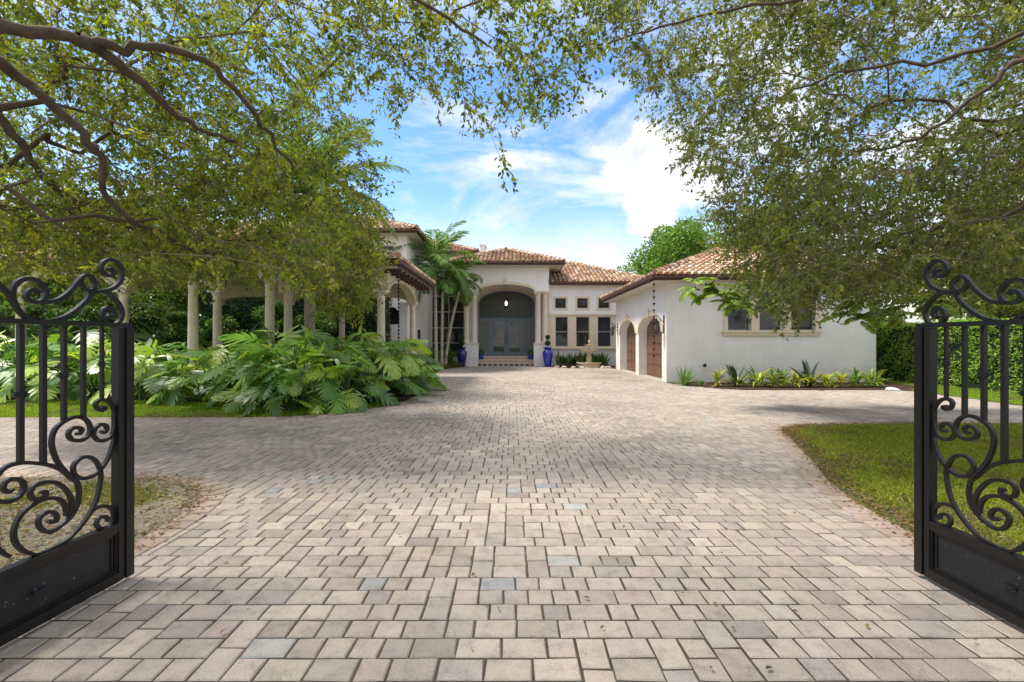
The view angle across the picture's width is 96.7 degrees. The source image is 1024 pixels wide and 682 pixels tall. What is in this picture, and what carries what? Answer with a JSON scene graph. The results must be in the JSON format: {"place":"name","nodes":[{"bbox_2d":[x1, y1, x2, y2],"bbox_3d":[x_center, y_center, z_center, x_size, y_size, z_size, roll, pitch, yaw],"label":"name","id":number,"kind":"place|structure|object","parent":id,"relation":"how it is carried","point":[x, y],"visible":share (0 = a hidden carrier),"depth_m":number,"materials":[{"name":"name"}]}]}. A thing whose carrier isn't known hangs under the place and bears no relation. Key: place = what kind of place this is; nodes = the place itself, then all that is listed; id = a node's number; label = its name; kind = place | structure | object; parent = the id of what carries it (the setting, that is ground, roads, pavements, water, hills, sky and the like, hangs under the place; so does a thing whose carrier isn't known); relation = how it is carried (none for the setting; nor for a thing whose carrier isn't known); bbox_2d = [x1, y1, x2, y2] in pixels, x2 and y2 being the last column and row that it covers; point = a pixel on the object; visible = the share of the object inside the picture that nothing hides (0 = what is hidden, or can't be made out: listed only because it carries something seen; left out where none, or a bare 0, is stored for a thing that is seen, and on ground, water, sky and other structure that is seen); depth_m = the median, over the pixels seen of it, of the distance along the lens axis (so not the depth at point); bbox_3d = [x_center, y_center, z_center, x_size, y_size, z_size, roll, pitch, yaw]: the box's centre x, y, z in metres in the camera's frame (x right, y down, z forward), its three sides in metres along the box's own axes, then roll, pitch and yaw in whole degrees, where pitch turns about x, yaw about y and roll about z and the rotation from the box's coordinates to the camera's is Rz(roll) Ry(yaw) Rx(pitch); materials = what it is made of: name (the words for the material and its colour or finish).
{"place":"outdoors","nodes":[
{"label":"outdoors","id":0,"kind":"place"},
{"bbox_2d":[0,475,180,566],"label":"grass","id":1,"kind":"structure","parent":0,"point":[92,494],"depth_m":4.34,"materials":[{"name":"plant"}]},
{"bbox_2d":[0,477,200,567],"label":"lawn island","id":2,"kind":"structure","parent":0,"point":[144,526],"depth_m":3.92,"materials":[{"name":"soil"}]},
{"bbox_2d":[0,0,635,332],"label":"oak tree","id":3,"kind":"object","parent":2,"relation":"on","point":[200,189],"visible":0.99,"depth_m":5.91,"materials":[{"name":"green plant"}]},
{"bbox_2d":[0,384,1016,564],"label":"lawn litter","id":4,"kind":"object","parent":2,"relation":"on","point":[9,550],"visible":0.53,"depth_m":4.01,"materials":[{"name":"brown plant"}]},
{"bbox_2d":[1,471,226,557],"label":"island border paving","id":5,"kind":"structure","parent":0,"point":[191,518],"depth_m":4.30,"materials":[{"name":"stone"}]},
{"bbox_2d":[2,401,393,416],"bbox_3d":[-12.375,1.488,10.245,19.250,0.001,2.711,0,0,0],"label":"lawn strip","id":6,"kind":"object","parent":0,"point":[182,412],"visible":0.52,"depth_m":9.61,"materials":[{"name":"plant"}]},
{"bbox_2d":[0,399,389,416],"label":"grass","id":7,"kind":"structure","parent":6,"relation":"on","point":[73,404],"depth_m":9.71,"materials":[{"name":"plant"}]},
{"bbox_2d":[213,364,288,412],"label":"split leaf plant","id":8,"kind":"object","parent":6,"relation":"on","point":[231,406],"visible":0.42,"depth_m":9.52,"materials":[{"name":"plant"}]},
{"bbox_2d":[237,363,325,417],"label":"split leaf plant","id":9,"kind":"object","parent":6,"relation":"on","point":[275,409],"visible":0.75,"depth_m":9.27,"materials":[{"name":"plant"}]},
{"bbox_2d":[297,361,381,414],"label":"split leaf plant","id":10,"kind":"object","parent":6,"relation":"on","point":[335,409],"visible":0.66,"depth_m":9.67,"materials":[{"name":"plant"}]},
{"bbox_2d":[0,366,441,417],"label":"planting bed","id":11,"kind":"object","parent":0,"point":[402,398],"visible":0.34,"depth_m":11.86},
{"bbox_2d":[0,338,34,389],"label":"split leaf plant","id":12,"kind":"object","parent":11,"relation":"on","point":[2,366],"visible":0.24,"depth_m":11.81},
{"bbox_2d":[0,297,59,358],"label":"shrub","id":13,"kind":"object","parent":11,"relation":"on","point":[36,311],"visible":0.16,"depth_m":17.68,"materials":[{"name":"green plant"}]},
{"bbox_2d":[0,329,77,369],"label":"split leaf plant","id":14,"kind":"object","parent":11,"relation":"on","point":[9,341],"visible":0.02,"depth_m":13.60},
{"bbox_2d":[0,334,79,401],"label":"split leaf plant","id":15,"kind":"object","parent":11,"relation":"on","point":[11,381],"visible":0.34,"depth_m":11.90,"materials":[{"name":"plant"}]},
{"bbox_2d":[0,342,110,402],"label":"split leaf plant","id":16,"kind":"object","parent":11,"relation":"on","point":[53,390],"visible":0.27,"depth_m":11.20,"materials":[{"name":"plant"}]},
{"bbox_2d":[2,304,110,367],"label":"shrub","id":17,"kind":"object","parent":11,"relation":"on","point":[58,312],"visible":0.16,"depth_m":16.82,"materials":[{"name":"green plant"}]},
{"bbox_2d":[2,326,149,393],"bbox_3d":[-12.607,0.521,13.413,3.772,1.983,3.040,0,0,-18],"label":"split leaf plant","id":18,"kind":"object","parent":11,"relation":"on","point":[90,333],"visible":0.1,"depth_m":12.96,"materials":[{"name":"plant"}]},
{"bbox_2d":[27,337,136,398],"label":"split leaf plant","id":19,"kind":"object","parent":11,"relation":"on","point":[92,368],"visible":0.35,"depth_m":11.20,"materials":[{"name":"plant"}]},
{"bbox_2d":[71,340,192,400],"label":"split leaf plant","id":20,"kind":"object","parent":11,"relation":"on","point":[140,379],"visible":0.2,"depth_m":11.52,"materials":[{"name":"plant"}]},
{"bbox_2d":[87,342,186,395],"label":"split leaf plant","id":21,"kind":"object","parent":11,"relation":"on","point":[136,345],"visible":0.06,"depth_m":12.33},
{"bbox_2d":[105,350,197,400],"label":"split leaf plant","id":22,"kind":"object","parent":11,"relation":"on","point":[155,371],"visible":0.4,"depth_m":11.03,"materials":[{"name":"plant"}]},
{"bbox_2d":[87,339,229,404],"bbox_3d":[-8.720,0.731,11.386,2.500,1.555,2.711,0,0,19],"label":"split leaf plant","id":23,"kind":"object","parent":11,"relation":"on","point":[168,366],"visible":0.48,"depth_m":10.94,"materials":[{"name":"plant"}]},
{"bbox_2d":[97,315,229,358],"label":"paddle leaf plant","id":24,"kind":"object","parent":11,"relation":"on","point":[205,333],"visible":0.16,"depth_m":16.41,"materials":[{"name":"plant"}]},
{"bbox_2d":[107,200,231,336],"bbox_3d":[-17.526,-3.350,26.195,8.876,9.716,6.774,0,0,0],"label":"broadleaf tree","id":25,"kind":"object","parent":11,"relation":"on","point":[170,300],"visible":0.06,"depth_m":24.45,"materials":[{"name":"green plant"}]},
{"bbox_2d":[149,342,229,397],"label":"split leaf plant","id":26,"kind":"object","parent":11,"relation":"on","point":[201,347],"visible":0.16,"depth_m":12.65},
{"bbox_2d":[146,346,235,405],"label":"split leaf plant","id":27,"kind":"object","parent":11,"relation":"on","point":[171,381],"visible":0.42,"depth_m":10.56,"materials":[{"name":"plant"}]},
{"bbox_2d":[164,310,235,351],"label":"shrub","id":28,"kind":"object","parent":11,"relation":"on","point":[178,320],"visible":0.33,"depth_m":19.89,"materials":[{"name":"green plant"}]},
{"bbox_2d":[187,343,239,398],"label":"split leaf plant","id":29,"kind":"object","parent":11,"relation":"on","point":[199,380],"visible":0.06,"depth_m":11.62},
{"bbox_2d":[2,223,435,380],"bbox_3d":[-9.475,-1.150,15.648,12.548,5.300,7.602,0,0,0],"label":"loggia","id":30,"kind":"object","parent":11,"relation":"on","point":[412,278],"visible":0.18,"depth_m":13.83,"materials":[{"name":"stone"}]},
{"bbox_2d":[180,322,263,359],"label":"paddle leaf plant","id":31,"kind":"object","parent":11,"relation":"on","point":[210,345],"visible":0.11,"depth_m":17.41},
{"bbox_2d":[170,343,283,401],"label":"split leaf plant","id":32,"kind":"object","parent":11,"relation":"on","point":[223,370],"visible":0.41,"depth_m":10.33,"materials":[{"name":"plant"}]},
{"bbox_2d":[191,343,295,406],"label":"split leaf plant","id":33,"kind":"object","parent":11,"relation":"on","point":[212,388],"visible":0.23,"depth_m":10.13,"materials":[{"name":"plant"}]},
{"bbox_2d":[222,305,281,342],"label":"shrub","id":34,"kind":"object","parent":11,"relation":"on","point":[260,318],"visible":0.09,"depth_m":19.74,"materials":[{"name":"green plant"}]},
{"bbox_2d":[212,327,294,395],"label":"split leaf plant","id":35,"kind":"object","parent":11,"relation":"on","point":[251,337],"visible":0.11,"depth_m":11.48,"materials":[{"name":"plant"}]},
{"bbox_2d":[217,324,358,406],"bbox_3d":[-5.614,0.543,11.504,3.040,1.938,3.772,0,0,26],"label":"split leaf plant","id":36,"kind":"object","parent":11,"relation":"on","point":[288,350],"visible":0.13,"depth_m":10.86,"materials":[{"name":"plant"}]},
{"bbox_2d":[208,336,368,407],"bbox_3d":[-4.896,0.695,10.288,3.207,1.629,2.584,0,0,-8],"label":"split leaf plant","id":37,"kind":"object","parent":11,"relation":"on","point":[247,395],"visible":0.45,"depth_m":9.83,"materials":[{"name":"plant"}]},
{"bbox_2d":[198,289,393,365],"bbox_3d":[-10.136,-0.493,21.195,9.219,4.182,1.013,0,0,0],"label":"hedge","id":38,"kind":"object","parent":11,"relation":"on","point":[239,310],"visible":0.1,"depth_m":20.99,"materials":[{"name":"green plant"}]},
{"bbox_2d":[264,299,336,345],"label":"shrub","id":39,"kind":"object","parent":11,"relation":"on","point":[322,324],"visible":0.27,"depth_m":19.78,"materials":[{"name":"green plant"}]},
{"bbox_2d":[200,83,410,344],"bbox_3d":[-5.478,-2.451,12.812,5.171,7.901,5.067,0,0,0],"label":"date palm","id":40,"kind":"object","parent":11,"relation":"on","point":[309,323],"visible":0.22,"depth_m":12.15,"materials":[{"name":"green plant"}]},
{"bbox_2d":[234,328,398,408],"bbox_3d":[-4.796,0.594,11.133,3.126,1.832,3.389,0,0,44],"label":"split leaf plant","id":41,"kind":"object","parent":11,"relation":"on","point":[327,346],"visible":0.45,"depth_m":10.76,"materials":[{"name":"plant"}]},
{"bbox_2d":[265,342,400,411],"bbox_3d":[-4.135,0.767,10.361,2.438,1.481,2.643,0,0,29],"label":"split leaf plant","id":42,"kind":"object","parent":11,"relation":"on","point":[332,386],"visible":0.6,"depth_m":10.06,"materials":[{"name":"plant"}]},
{"bbox_2d":[293,325,386,398],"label":"split leaf plant","id":43,"kind":"object","parent":11,"relation":"on","point":[349,341],"visible":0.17,"depth_m":12.05,"materials":[{"name":"plant"}]},
{"bbox_2d":[301,333,391,394],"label":"split leaf plant","id":44,"kind":"object","parent":11,"relation":"on","point":[370,335],"visible":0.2,"depth_m":11.64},
{"bbox_2d":[314,342,430,401],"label":"split leaf plant","id":45,"kind":"object","parent":11,"relation":"on","point":[391,364],"visible":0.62,"depth_m":11.10,"materials":[{"name":"plant"}]},
{"bbox_2d":[334,341,447,392],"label":"split leaf plant","id":46,"kind":"object","parent":11,"relation":"on","point":[415,367],"visible":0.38,"depth_m":12.32,"materials":[{"name":"plant"}]},
{"bbox_2d":[357,334,450,394],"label":"split leaf plant","id":47,"kind":"object","parent":11,"relation":"on","point":[430,375],"visible":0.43,"depth_m":13.31,"materials":[{"name":"plant"}]},
{"bbox_2d":[370,338,442,386],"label":"split leaf plant","id":48,"kind":"object","parent":11,"relation":"on","point":[424,358],"visible":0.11,"depth_m":14.59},
{"bbox_2d":[380,353,435,390],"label":"split leaf plant","id":49,"kind":"object","parent":11,"relation":"on","point":[424,387],"visible":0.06,"depth_m":13.60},
{"bbox_2d":[390,220,478,369],"bbox_3d":[-4.067,-2.433,23.875,4.533,7.866,4.573,0,0,0],"label":"palm tree","id":50,"kind":"object","parent":11,"relation":"on","point":[437,250],"visible":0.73,"depth_m":23.54,"materials":[{"name":"green plant"}]},
{"bbox_2d":[424,341,461,364],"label":"shrub","id":51,"kind":"object","parent":11,"relation":"on","point":[432,355],"visible":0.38,"depth_m":25.41,"materials":[{"name":"green plant"}]},
{"bbox_2d":[416,257,476,367],"bbox_3d":[-3.751,-1.525,24.288,3.654,6.051,3.411,0,0,0],"label":"palm tree","id":52,"kind":"object","parent":11,"relation":"on","point":[442,272],"visible":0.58,"depth_m":24.16,"materials":[{"name":"green plant"}]},
{"bbox_2d":[432,259,486,366],"bbox_3d":[-2.998,-1.435,24.927,3.335,5.880,3.030,0,0,-44],"label":"palm tree","id":53,"kind":"object","parent":11,"relation":"on","point":[467,297],"visible":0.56,"depth_m":24.81,"materials":[{"name":"green plant"}]},
{"bbox_2d":[0,369,445,418],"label":"strip border paving","id":54,"kind":"structure","parent":0,"point":[416,396],"depth_m":8.87,"materials":[{"name":"stone"}]},
{"bbox_2d":[0,366,1023,681],"bbox_3d":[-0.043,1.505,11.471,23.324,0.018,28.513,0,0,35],"label":"driveway","id":55,"kind":"structure","parent":0,"point":[718,410],"depth_m":3.22,"materials":[{"name":"stone"}]},
{"bbox_2d":[0,258,133,646],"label":"driveway gate","id":56,"kind":"structure","parent":55,"relation":"on","point":[69,571],"depth_m":2.53,"materials":[{"name":"black metal"}]},
{"bbox_2d":[457,347,466,366],"bbox_3d":[-2.920,0.927,26.500,0.620,1.140,0.620,0,0,0],"label":"urn","id":57,"kind":"object","parent":55,"relation":"on","point":[461,354],"visible":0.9,"depth_m":26.29,"materials":[{"name":"blue ceramic"}]},
{"bbox_2d":[542,347,552,366],"bbox_3d":[2.080,0.927,26.500,0.620,1.140,0.620,0,0,0],"label":"urn","id":58,"kind":"object","parent":55,"relation":"on","point":[547,353],"visible":1,"depth_m":26.29,"materials":[{"name":"ceramic"}]},
{"bbox_2d":[600,246,902,381],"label":"garage","id":59,"kind":"structure","parent":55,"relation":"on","point":[704,338],"depth_m":16.50,"materials":[{"name":"white paint"}]},
{"bbox_2d":[627,322,635,371],"bbox_3d":[5.976,0.225,22.100,0.068,2.530,3.040,0,0,0],"label":"garage door","id":60,"kind":"structure","parent":59,"relation":"in","point":[631,335],"depth_m":22.63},
{"bbox_2d":[647,318,661,377],"bbox_3d":[5.976,0.225,18.550,0.068,2.530,3.140,0,0,0],"label":"garage door","id":61,"kind":"structure","parent":59,"relation":"in","point":[654,364],"depth_m":19.03,"materials":[{"name":"wood"}]},
{"bbox_2d":[728,292,749,329],"bbox_3d":[8.235,-1.080,16.610,0.850,1.400,0.060,0,0,0],"label":"window","id":62,"kind":"structure","parent":59,"relation":"in","point":[737,320],"depth_m":16.61,"materials":[{"name":"grey glass"}]},
{"bbox_2d":[760,292,780,329],"bbox_3d":[9.375,-1.080,16.610,0.850,1.400,0.060,0,0,0],"label":"window","id":63,"kind":"structure","parent":59,"relation":"in","point":[765,324],"depth_m":16.61,"materials":[{"name":"grey glass"}]},
{"bbox_2d":[791,294,812,329],"bbox_3d":[10.535,-1.080,16.610,0.870,1.400,0.060,0,0,0],"label":"window","id":64,"kind":"structure","parent":59,"relation":"in","point":[804,326],"depth_m":16.61,"materials":[{"name":"grey glass"}]},
{"bbox_2d":[914,259,1023,629],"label":"driveway gate","id":65,"kind":"structure","parent":55,"relation":"on","point":[976,567],"depth_m":2.63,"materials":[{"name":"black metal"}]},
{"bbox_2d":[0,0,1023,273],"label":"sky","id":66,"kind":"structure","parent":0,"point":[590,186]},
{"bbox_2d":[667,382,913,390],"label":"flower bed edging","id":67,"kind":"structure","parent":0,"point":[723,385],"depth_m":14.94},
{"bbox_2d":[667,365,702,385],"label":"yucca","id":68,"kind":"object","parent":67,"relation":"on","point":[685,379],"visible":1,"depth_m":15.22,"materials":[{"name":"green plant"}]},
{"bbox_2d":[708,368,730,386],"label":"bed plant","id":69,"kind":"object","parent":67,"relation":"on","point":[717,377],"visible":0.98,"depth_m":14.85,"materials":[{"name":"green plant"}]},
{"bbox_2d":[723,364,752,386],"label":"bed plant","id":70,"kind":"object","parent":67,"relation":"on","point":[732,371],"visible":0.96,"depth_m":14.84,"materials":[{"name":"green plant"}]},
{"bbox_2d":[740,366,773,385],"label":"bed plant","id":71,"kind":"object","parent":67,"relation":"on","point":[757,378],"visible":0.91,"depth_m":14.85,"materials":[{"name":"green plant"}]},
{"bbox_2d":[763,366,783,386],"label":"bed plant","id":72,"kind":"object","parent":67,"relation":"on","point":[772,376],"visible":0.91,"depth_m":14.62,"materials":[{"name":"green plant"}]},
{"bbox_2d":[773,367,792,386],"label":"bed plant","id":73,"kind":"object","parent":67,"relation":"on","point":[782,376],"visible":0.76,"depth_m":14.65,"materials":[{"name":"green plant"}]},
{"bbox_2d":[785,370,809,386],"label":"bed plant","id":74,"kind":"object","parent":67,"relation":"on","point":[796,379],"visible":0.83,"depth_m":14.71,"materials":[{"name":"green plant"}]},
{"bbox_2d":[790,360,822,386],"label":"bed plant","id":75,"kind":"object","parent":67,"relation":"on","point":[808,374],"visible":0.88,"depth_m":14.71,"materials":[{"name":"green plant"}]},
{"bbox_2d":[813,370,845,386],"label":"bed plant","id":76,"kind":"object","parent":67,"relation":"on","point":[826,379],"visible":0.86,"depth_m":14.79,"materials":[{"name":"green plant"}]},
{"bbox_2d":[830,370,855,387],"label":"bed plant","id":77,"kind":"object","parent":67,"relation":"on","point":[840,378],"visible":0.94,"depth_m":14.62,"materials":[{"name":"green plant"}]},
{"bbox_2d":[842,367,877,386],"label":"bed plant","id":78,"kind":"object","parent":67,"relation":"on","point":[855,376],"visible":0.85,"depth_m":14.71,"materials":[{"name":"green plant"}]},
{"bbox_2d":[849,366,889,385],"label":"bed plant","id":79,"kind":"object","parent":67,"relation":"on","point":[872,375],"visible":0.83,"depth_m":14.77,"materials":[{"name":"green plant"}]},
{"bbox_2d":[612,368,1021,476],"bbox_3d":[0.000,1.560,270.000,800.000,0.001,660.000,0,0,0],"label":"ground","id":80,"kind":"structure","parent":0,"point":[878,381],"depth_m":14.64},
{"bbox_2d":[0,214,142,343],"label":"broadleaf tree","id":81,"kind":"object","parent":80,"relation":"on","point":[70,301],"visible":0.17,"depth_m":20.67,"materials":[{"name":"green plant"}]},
{"bbox_2d":[50,283,186,347],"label":"hedge","id":82,"kind":"object","parent":80,"relation":"on","point":[149,323],"visible":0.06,"depth_m":27.62,"materials":[{"name":"green plant"}]},
{"bbox_2d":[206,214,642,365],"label":"house","id":83,"kind":"structure","parent":80,"relation":"on","point":[561,304],"depth_m":27.50,"materials":[{"name":"white paint"}]},
{"bbox_2d":[387,307,397,323],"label":"arched window","id":84,"kind":"structure","parent":83,"relation":"in","point":[393,316],"depth_m":22.20,"materials":[{"name":"glass"}]},
{"bbox_2d":[432,281,463,356],"bbox_3d":[-4.015,-1.405,28.660,2.070,4.810,0.080,0,0,0],"label":"window","id":85,"kind":"structure","parent":83,"relation":"in","point":[457,330],"depth_m":28.69,"materials":[{"name":"black glass"}]},
{"bbox_2d":[491,319,505,355],"bbox_3d":[-0.860,-0.240,29.655,0.996,2.420,0.070,0,0,0],"label":"front door","id":86,"kind":"structure","parent":83,"relation":"in","point":[498,326],"depth_m":29.65,"materials":[{"name":"blue paint"}]},
{"bbox_2d":[478,291,534,318],"bbox_3d":[-0.360,-2.367,29.660,3.698,1.815,0.080,0,0,0],"label":"transom window","id":87,"kind":"structure","parent":83,"relation":"in","point":[490,306],"depth_m":29.66,"materials":[{"name":"glass"}]},
{"bbox_2d":[506,319,521,355],"bbox_3d":[0.140,-0.240,29.618,0.996,2.420,0.144,0,0,0],"label":"front door","id":88,"kind":"structure","parent":83,"relation":"in","point":[513,327],"depth_m":29.65,"materials":[{"name":"blue paint"}]},
{"bbox_2d":[553,296,567,309],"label":"window","id":89,"kind":"structure","parent":83,"relation":"in","point":[559,302],"depth_m":27.58,"materials":[{"name":"black glass"}]},
{"bbox_2d":[555,317,567,346],"bbox_3d":[3.000,-0.560,27.607,0.760,1.800,0.065,0,0,0],"label":"window","id":90,"kind":"structure","parent":83,"relation":"in","point":[561,323],"depth_m":27.61,"materials":[{"name":"black glass"}]},
{"bbox_2d":[576,317,588,346],"bbox_3d":[4.275,-0.560,27.607,0.810,1.800,0.065,0,0,0],"label":"window","id":91,"kind":"structure","parent":83,"relation":"in","point":[582,323],"depth_m":27.61,"materials":[{"name":"black glass"}]},
{"bbox_2d":[575,296,589,309],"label":"window","id":92,"kind":"structure","parent":83,"relation":"in","point":[581,302],"depth_m":27.58,"materials":[{"name":"black glass"}]},
{"bbox_2d":[597,296,610,309],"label":"window","id":93,"kind":"structure","parent":83,"relation":"in","point":[600,306],"depth_m":27.58,"materials":[{"name":"black glass"}]},
{"bbox_2d":[598,317,610,346],"bbox_3d":[5.580,-0.560,27.607,0.800,1.800,0.065,0,0,0],"label":"window","id":94,"kind":"structure","parent":83,"relation":"in","point":[604,323],"depth_m":27.61,"materials":[{"name":"black glass"}]},
{"bbox_2d":[614,215,721,274],"bbox_3d":[11.846,-3.874,33.127,8.206,10.761,6.900,0,0,-43],"label":"broadleaf tree","id":95,"kind":"object","parent":80,"relation":"on","point":[676,242],"visible":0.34,"depth_m":31.13,"materials":[{"name":"green plant"}]},
{"bbox_2d":[692,200,824,256],"bbox_3d":[18.675,-4.524,34.863,9.956,12.058,8.306,0,0,0],"label":"broadleaf tree","id":96,"kind":"object","parent":80,"relation":"on","point":[703,214],"depth_m":34.43,"materials":[{"name":"green plant"}]},
{"bbox_2d":[872,239,985,322],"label":"neighbour house","id":97,"kind":"structure","parent":80,"relation":"on","point":[913,318],"depth_m":29.62,"materials":[{"name":"white paint"}]},
{"bbox_2d":[914,254,1023,320],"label":"broadleaf tree","id":98,"kind":"object","parent":80,"relation":"on","point":[1006,310],"visible":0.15,"depth_m":17.16,"materials":[{"name":"green plant"}]},
{"bbox_2d":[767,421,1021,551],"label":"lawn border paving","id":99,"kind":"structure","parent":0,"point":[852,507],"depth_m":4.55,"materials":[{"name":"stone"}]},
{"bbox_2d":[782,421,1023,554],"bbox_3d":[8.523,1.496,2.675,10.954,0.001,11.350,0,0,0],"label":"lawn","id":100,"kind":"structure","parent":0,"point":[858,498],"depth_m":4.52,"materials":[{"name":"plant"}]},
{"bbox_2d":[0,383,1010,668],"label":"fallen leaves","id":101,"kind":"object","parent":100,"relation":"on","point":[808,453],"visible":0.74,"depth_m":4.67,"materials":[{"name":"brown plant"}]},
{"bbox_2d":[591,0,1023,341],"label":"oak tree","id":102,"kind":"object","parent":100,"relation":"on","point":[991,218],"visible":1,"depth_m":5.85,"materials":[{"name":"green plant"}]},
{"bbox_2d":[879,379,1021,404],"bbox_3d":[13.725,1.492,7.250,3.750,0.001,20.500,0,0,0],"label":"lawn strip","id":103,"kind":"object","parent":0,"point":[968,392],"visible":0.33,"depth_m":13.18,"materials":[{"name":"plant"}]},
{"bbox_2d":[677,246,1016,333],"bbox_3d":[9.127,-0.373,9.801,11.130,3.760,2.148,0,0,5],"label":"feathery tree","id":104,"kind":"object","parent":103,"relation":"on","point":[870,324],"visible":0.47,"depth_m":9.85,"materials":[{"name":"green plant"}]},
{"bbox_2d":[876,316,1021,392],"bbox_3d":[14.902,0.360,10.250,1.642,2.393,18.829,0,0,0],"label":"hedge","id":105,"kind":"object","parent":103,"relation":"on","point":[894,351],"visible":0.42,"depth_m":14.78,"materials":[{"name":"green plant"}]},
{"label":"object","id":106,"kind":"structure","parent":0,"visible":0},
{"bbox_2d":[576,340,601,367],"bbox_3d":[4.360,0.710,25.750,1.440,1.620,1.440,0,0,0],"label":"fountain","id":107,"kind":"object","parent":106,"relation":"on","point":[588,363],"visible":0.98,"depth_m":25.56,"materials":[{"name":"stone"}]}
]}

